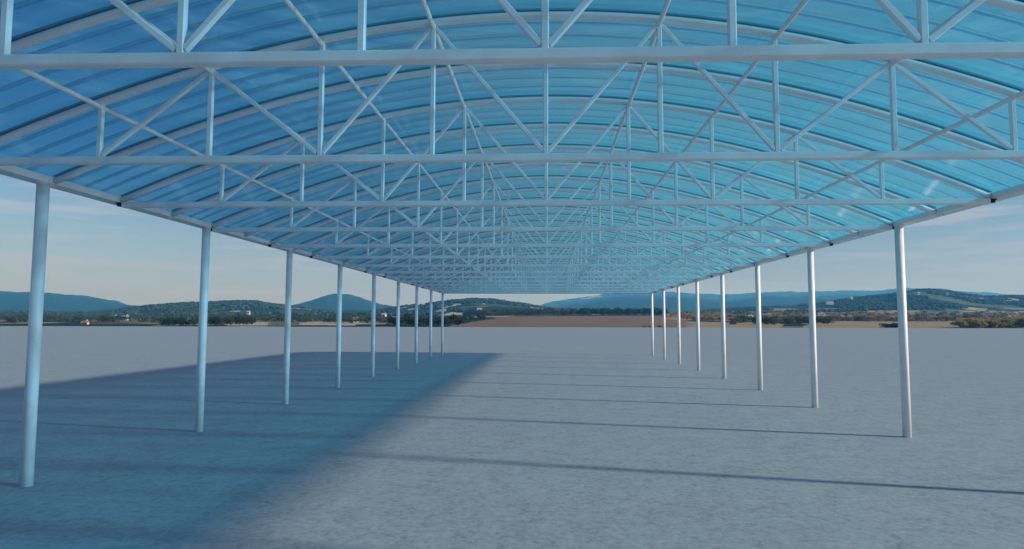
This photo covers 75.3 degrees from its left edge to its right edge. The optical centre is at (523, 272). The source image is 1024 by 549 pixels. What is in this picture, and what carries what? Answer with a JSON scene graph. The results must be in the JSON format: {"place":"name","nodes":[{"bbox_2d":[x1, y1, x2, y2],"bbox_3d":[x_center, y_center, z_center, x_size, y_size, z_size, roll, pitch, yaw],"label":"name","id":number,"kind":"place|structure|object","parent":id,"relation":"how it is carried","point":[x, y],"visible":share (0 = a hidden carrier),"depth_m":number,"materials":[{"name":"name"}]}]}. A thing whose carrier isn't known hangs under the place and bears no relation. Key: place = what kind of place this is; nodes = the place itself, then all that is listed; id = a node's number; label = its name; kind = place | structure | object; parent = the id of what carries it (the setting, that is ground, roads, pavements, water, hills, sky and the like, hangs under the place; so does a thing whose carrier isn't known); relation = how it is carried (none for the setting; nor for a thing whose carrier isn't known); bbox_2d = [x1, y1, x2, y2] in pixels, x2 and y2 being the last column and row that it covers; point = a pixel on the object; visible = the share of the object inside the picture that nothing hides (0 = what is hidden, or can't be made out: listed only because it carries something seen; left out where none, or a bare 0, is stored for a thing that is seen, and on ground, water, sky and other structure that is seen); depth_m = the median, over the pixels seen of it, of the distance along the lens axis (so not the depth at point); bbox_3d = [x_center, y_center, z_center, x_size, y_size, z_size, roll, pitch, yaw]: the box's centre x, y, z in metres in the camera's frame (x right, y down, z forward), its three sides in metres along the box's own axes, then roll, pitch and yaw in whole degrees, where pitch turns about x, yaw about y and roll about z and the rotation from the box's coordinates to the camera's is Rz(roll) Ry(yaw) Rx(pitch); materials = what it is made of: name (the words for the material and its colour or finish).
{"place":"outdoors","nodes":[
{"label":"outdoors","id":0,"kind":"place"},
{"bbox_2d":[0,326,1023,548],"bbox_3d":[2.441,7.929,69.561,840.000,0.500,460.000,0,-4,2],"label":"concrete ground","id":1,"kind":"structure","parent":0,"point":[546,438],"depth_m":13.93,"materials":[{"name":"grey concrete"}]},
{"bbox_2d":[0,0,1023,486],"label":"canopy","id":2,"kind":"object","parent":1,"relation":"on","point":[526,212],"visible":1,"depth_m":11.96,"materials":[{"name":"translucent blue polycarbonate"},{"name":"white painted steel"}]},
{"bbox_2d":[0,288,1023,327],"bbox_3d":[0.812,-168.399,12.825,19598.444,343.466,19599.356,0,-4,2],"label":"terrain","id":3,"kind":"structure","parent":0,"point":[9,300],"depth_m":1371.88,"materials":[{"name":"green plant"}]},
{"bbox_2d":[80,320,89,324],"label":"house","id":4,"kind":"structure","parent":3,"relation":"on","point":[86,322],"depth_m":397.52,"materials":[{"name":"white tile"}]},
{"bbox_2d":[157,317,165,324],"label":"broadleaf tree","id":5,"kind":"object","parent":3,"relation":"on","point":[161,322],"visible":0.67,"depth_m":338.11,"materials":[{"name":"green plant"}]},
{"bbox_2d":[162,318,171,325],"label":"broadleaf tree","id":6,"kind":"object","parent":3,"relation":"on","point":[167,321],"visible":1,"depth_m":334.82,"materials":[{"name":"green plant"}]},
{"bbox_2d":[170,318,177,325],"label":"broadleaf tree","id":7,"kind":"object","parent":3,"relation":"on","point":[174,322],"visible":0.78,"depth_m":340.60,"materials":[{"name":"green plant"}]},
{"bbox_2d":[0,300,358,316],"bbox_3d":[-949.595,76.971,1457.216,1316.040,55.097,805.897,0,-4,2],"label":"hill forest","id":8,"kind":"object","parent":3,"relation":"on","point":[180,308],"visible":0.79,"depth_m":1331.07,"materials":[{"name":"green plant"}]},
{"bbox_2d":[177,318,186,325],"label":"broadleaf tree","id":9,"kind":"object","parent":3,"relation":"on","point":[181,321],"visible":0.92,"depth_m":339.66,"materials":[{"name":"green plant"}]},
{"bbox_2d":[183,320,192,324],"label":"broadleaf tree","id":10,"kind":"object","parent":3,"relation":"on","point":[188,322],"visible":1,"depth_m":336.87,"materials":[{"name":"green plant"}]},
{"bbox_2d":[0,313,389,323],"bbox_3d":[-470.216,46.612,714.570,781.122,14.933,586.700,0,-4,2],"label":"woodland","id":11,"kind":"object","parent":3,"relation":"on","point":[11,318],"visible":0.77,"depth_m":500.61,"materials":[{"name":"green plant"}]},
{"bbox_2d":[210,316,221,324],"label":"broadleaf tree","id":12,"kind":"object","parent":3,"relation":"on","point":[215,321],"visible":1,"depth_m":341.80,"materials":[{"name":"green plant"}]},
{"bbox_2d":[216,316,224,324],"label":"broadleaf tree","id":13,"kind":"object","parent":3,"relation":"on","point":[222,323],"visible":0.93,"depth_m":343.47,"materials":[{"name":"green plant"}]},
{"bbox_2d":[223,316,231,325],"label":"broadleaf tree","id":14,"kind":"object","parent":3,"relation":"on","point":[225,320],"visible":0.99,"depth_m":350.24,"materials":[{"name":"green plant"}]},
{"bbox_2d":[233,316,242,324],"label":"broadleaf tree","id":15,"kind":"object","parent":3,"relation":"on","point":[238,319],"visible":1,"depth_m":376.86,"materials":[{"name":"green plant"}]},
{"bbox_2d":[242,316,252,324],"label":"broadleaf tree","id":16,"kind":"object","parent":3,"relation":"on","point":[247,321],"visible":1,"depth_m":371.90,"materials":[{"name":"green plant"}]},
{"bbox_2d":[386,315,394,324],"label":"broadleaf tree","id":17,"kind":"object","parent":3,"relation":"on","point":[389,318],"visible":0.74,"depth_m":341.80,"materials":[{"name":"green plant"}]},
{"bbox_2d":[391,318,400,326],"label":"broadleaf tree","id":18,"kind":"object","parent":3,"relation":"on","point":[393,320],"visible":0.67,"depth_m":336.26,"materials":[{"name":"green plant"}]},
{"bbox_2d":[400,315,407,325],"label":"broadleaf tree","id":19,"kind":"object","parent":3,"relation":"on","point":[402,319],"visible":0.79,"depth_m":346.71,"materials":[{"name":"green plant"}]},
{"bbox_2d":[401,313,411,324],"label":"broadleaf tree","id":20,"kind":"object","parent":3,"relation":"on","point":[406,315],"visible":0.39,"depth_m":372.43,"materials":[{"name":"green plant"}]},
{"bbox_2d":[408,316,418,326],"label":"broadleaf tree","id":21,"kind":"object","parent":3,"relation":"on","point":[412,320],"visible":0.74,"depth_m":338.42,"materials":[{"name":"green plant"}]},
{"bbox_2d":[418,315,427,326],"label":"broadleaf tree","id":22,"kind":"object","parent":3,"relation":"on","point":[422,320],"visible":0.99,"depth_m":339.18,"materials":[{"name":"green plant"}]},
{"bbox_2d":[426,317,436,325],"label":"broadleaf tree","id":23,"kind":"object","parent":3,"relation":"on","point":[433,320],"visible":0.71,"depth_m":344.37,"materials":[{"name":"green plant"}]},
{"bbox_2d":[435,317,440,324],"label":"broadleaf tree","id":24,"kind":"object","parent":3,"relation":"on","point":[438,322],"visible":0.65,"depth_m":355.24,"materials":[{"name":"green plant"}]},
{"bbox_2d":[444,317,450,324],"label":"broadleaf tree","id":25,"kind":"object","parent":3,"relation":"on","point":[447,321],"visible":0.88,"depth_m":340.99,"materials":[{"name":"green plant"}]},
{"bbox_2d":[450,314,459,322],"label":"broadleaf tree","id":26,"kind":"object","parent":3,"relation":"on","point":[454,317],"visible":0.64,"depth_m":368.23,"materials":[{"name":"green plant"}]},
{"bbox_2d":[343,297,574,315],"bbox_3d":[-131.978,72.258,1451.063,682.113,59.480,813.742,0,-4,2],"label":"hill forest","id":27,"kind":"object","parent":3,"relation":"on","point":[436,304],"visible":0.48,"depth_m":1452.58,"materials":[{"name":"green plant"}]},
{"bbox_2d":[454,316,463,324],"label":"broadleaf tree","id":28,"kind":"object","parent":3,"relation":"on","point":[457,321],"visible":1,"depth_m":329.47,"materials":[{"name":"green plant"}]},
{"bbox_2d":[486,310,494,315],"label":"broadleaf tree","id":29,"kind":"object","parent":3,"relation":"on","point":[490,313],"visible":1,"depth_m":712.33,"materials":[{"name":"green plant"}]},
{"bbox_2d":[506,309,512,315],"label":"broadleaf tree","id":30,"kind":"object","parent":3,"relation":"on","point":[509,312],"visible":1,"depth_m":700.21,"materials":[{"name":"green plant"}]},
{"bbox_2d":[519,308,526,315],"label":"broadleaf tree","id":31,"kind":"object","parent":3,"relation":"on","point":[522,312],"visible":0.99,"depth_m":717.24,"materials":[{"name":"green plant"}]},
{"bbox_2d":[528,308,536,315],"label":"broadleaf tree","id":32,"kind":"object","parent":3,"relation":"on","point":[532,311],"visible":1,"depth_m":708.73,"materials":[{"name":"green plant"}]},
{"bbox_2d":[539,309,547,315],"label":"broadleaf tree","id":33,"kind":"object","parent":3,"relation":"on","point":[543,312],"visible":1,"depth_m":716.33,"materials":[{"name":"green plant"}]},
{"bbox_2d":[466,307,668,314],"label":"woodland","id":34,"kind":"object","parent":3,"relation":"on","point":[472,311],"visible":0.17,"depth_m":808.61,"materials":[{"name":"green plant"}]},
{"bbox_2d":[579,308,588,315],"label":"broadleaf tree","id":35,"kind":"object","parent":3,"relation":"on","point":[583,311],"visible":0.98,"depth_m":699.72,"materials":[{"name":"green plant"}]},
{"bbox_2d":[613,309,621,314],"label":"broadleaf tree","id":36,"kind":"object","parent":3,"relation":"on","point":[616,311],"visible":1,"depth_m":719.74,"materials":[{"name":"green plant"}]},
{"bbox_2d":[641,307,649,315],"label":"broadleaf tree","id":37,"kind":"object","parent":3,"relation":"on","point":[647,311],"visible":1,"depth_m":700.68,"materials":[{"name":"green plant"}]},
{"bbox_2d":[649,307,657,315],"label":"broadleaf tree","id":38,"kind":"object","parent":3,"relation":"on","point":[655,311],"visible":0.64,"depth_m":708.04,"materials":[{"name":"green plant"}]},
{"bbox_2d":[729,318,741,323],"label":"green bush","id":39,"kind":"object","parent":3,"relation":"on","point":[734,320],"visible":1,"depth_m":398.56,"materials":[{"name":"green plant"}]},
{"bbox_2d":[735,315,748,322],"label":"green bush","id":40,"kind":"object","parent":3,"relation":"on","point":[744,318],"visible":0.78,"depth_m":460.25,"materials":[{"name":"green plant"}]},
{"bbox_2d":[751,317,767,323],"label":"green bush","id":41,"kind":"object","parent":3,"relation":"on","point":[753,320],"visible":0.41,"depth_m":404.04,"materials":[{"name":"green plant"}]},
{"bbox_2d":[761,317,777,324],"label":"green bush","id":42,"kind":"object","parent":3,"relation":"on","point":[769,320],"visible":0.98,"depth_m":397.02,"materials":[{"name":"green plant"}]},
{"bbox_2d":[782,316,795,323],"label":"green bush","id":43,"kind":"object","parent":3,"relation":"on","point":[789,319],"visible":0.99,"depth_m":429.37,"materials":[{"name":"green plant"}]},
{"bbox_2d":[793,315,807,322],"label":"green bush","id":44,"kind":"object","parent":3,"relation":"on","point":[796,319],"visible":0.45,"depth_m":453.70,"materials":[{"name":"green plant"}]},
{"bbox_2d":[798,316,808,320],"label":"green bush","id":45,"kind":"object","parent":3,"relation":"on","point":[802,318],"visible":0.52,"depth_m":443.57,"materials":[{"name":"green plant"}]},
{"bbox_2d":[816,312,824,316],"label":"house","id":46,"kind":"structure","parent":3,"relation":"on","point":[820,313],"depth_m":716.96,"materials":[{"name":"white tile"}]},
{"bbox_2d":[817,315,837,323],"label":"green bush","id":47,"kind":"object","parent":3,"relation":"on","point":[827,320],"visible":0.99,"depth_m":412.02,"materials":[{"name":"green plant"}]},
{"bbox_2d":[665,308,1023,320],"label":"woodland","id":48,"kind":"object","parent":3,"relation":"on","point":[968,315],"visible":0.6,"depth_m":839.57,"materials":[{"name":"green plant"}]},
{"bbox_2d":[676,312,1022,321],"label":"scrub","id":49,"kind":"object","parent":3,"relation":"on","point":[703,317],"visible":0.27,"depth_m":588.27,"materials":[{"name":"brown plant"}]},
{"bbox_2d":[853,315,865,320],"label":"dry shrub","id":50,"kind":"object","parent":3,"relation":"on","point":[858,318],"visible":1,"depth_m":575.62,"materials":[{"name":"green plant"}]},
{"bbox_2d":[702,288,1023,313],"bbox_3d":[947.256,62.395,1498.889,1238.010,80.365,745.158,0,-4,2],"label":"hill forest","id":51,"kind":"object","parent":3,"relation":"on","point":[872,302],"visible":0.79,"depth_m":1382.73,"materials":[{"name":"green plant"}]},
{"bbox_2d":[864,317,876,321],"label":"dry shrub","id":52,"kind":"object","parent":3,"relation":"on","point":[869,318],"visible":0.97,"depth_m":539.27,"materials":[{"name":"brown plant"}]},
{"bbox_2d":[878,323,893,327],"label":"shrub","id":53,"kind":"object","parent":3,"relation":"on","point":[886,326],"visible":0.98,"depth_m":323.09,"materials":[{"name":"green plant"}]},
{"bbox_2d":[913,316,924,320],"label":"dry shrub","id":54,"kind":"object","parent":3,"relation":"on","point":[918,317],"visible":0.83,"depth_m":560.85,"materials":[{"name":"brown plant"}]},
{"bbox_2d":[942,316,953,320],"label":"dry shrub","id":55,"kind":"object","parent":3,"relation":"on","point":[947,318],"visible":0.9,"depth_m":552.02,"materials":[{"name":"brown plant"}]},
{"bbox_2d":[951,315,961,320],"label":"dry shrub","id":56,"kind":"object","parent":3,"relation":"on","point":[955,316],"visible":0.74,"depth_m":592.54,"materials":[{"name":"brown plant"}]},
{"bbox_2d":[950,320,970,327],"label":"olive shrub","id":57,"kind":"object","parent":3,"relation":"on","point":[961,323],"visible":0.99,"depth_m":321.62,"materials":[{"name":"green plant"}]},
{"bbox_2d":[963,317,979,327],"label":"olive shrub","id":58,"kind":"object","parent":3,"relation":"on","point":[969,319],"visible":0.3,"depth_m":329.46,"materials":[{"name":"green plant"}]},
{"bbox_2d":[967,319,988,327],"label":"olive shrub","id":59,"kind":"object","parent":3,"relation":"on","point":[976,322],"visible":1,"depth_m":320.65,"materials":[{"name":"green plant"}]},
{"bbox_2d":[982,320,997,327],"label":"olive shrub","id":60,"kind":"object","parent":3,"relation":"on","point":[996,326],"visible":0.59,"depth_m":324.92,"materials":[{"name":"green plant"}]},
{"bbox_2d":[984,320,1002,327],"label":"olive shrub","id":61,"kind":"object","parent":3,"relation":"on","point":[996,321],"visible":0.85,"depth_m":324.17,"materials":[{"name":"green plant"}]},
{"bbox_2d":[995,319,1014,327],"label":"olive shrub","id":62,"kind":"object","parent":3,"relation":"on","point":[1007,321],"visible":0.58,"depth_m":328.26,"materials":[{"name":"green plant"}]},
{"bbox_2d":[1005,319,1016,327],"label":"olive shrub","id":63,"kind":"object","parent":3,"relation":"on","point":[1010,325],"visible":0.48,"depth_m":330.77,"materials":[{"name":"green plant"}]},
{"bbox_2d":[1016,317,1023,327],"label":"olive shrub","id":64,"kind":"object","parent":3,"relation":"on","point":[1022,320],"visible":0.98,"depth_m":333.20,"materials":[{"name":"green plant"}]},
{"bbox_2d":[0,0,1023,305],"label":"sky","id":65,"kind":"structure","parent":0,"point":[97,249],"materials":[{"name":"blue"}]}
]}

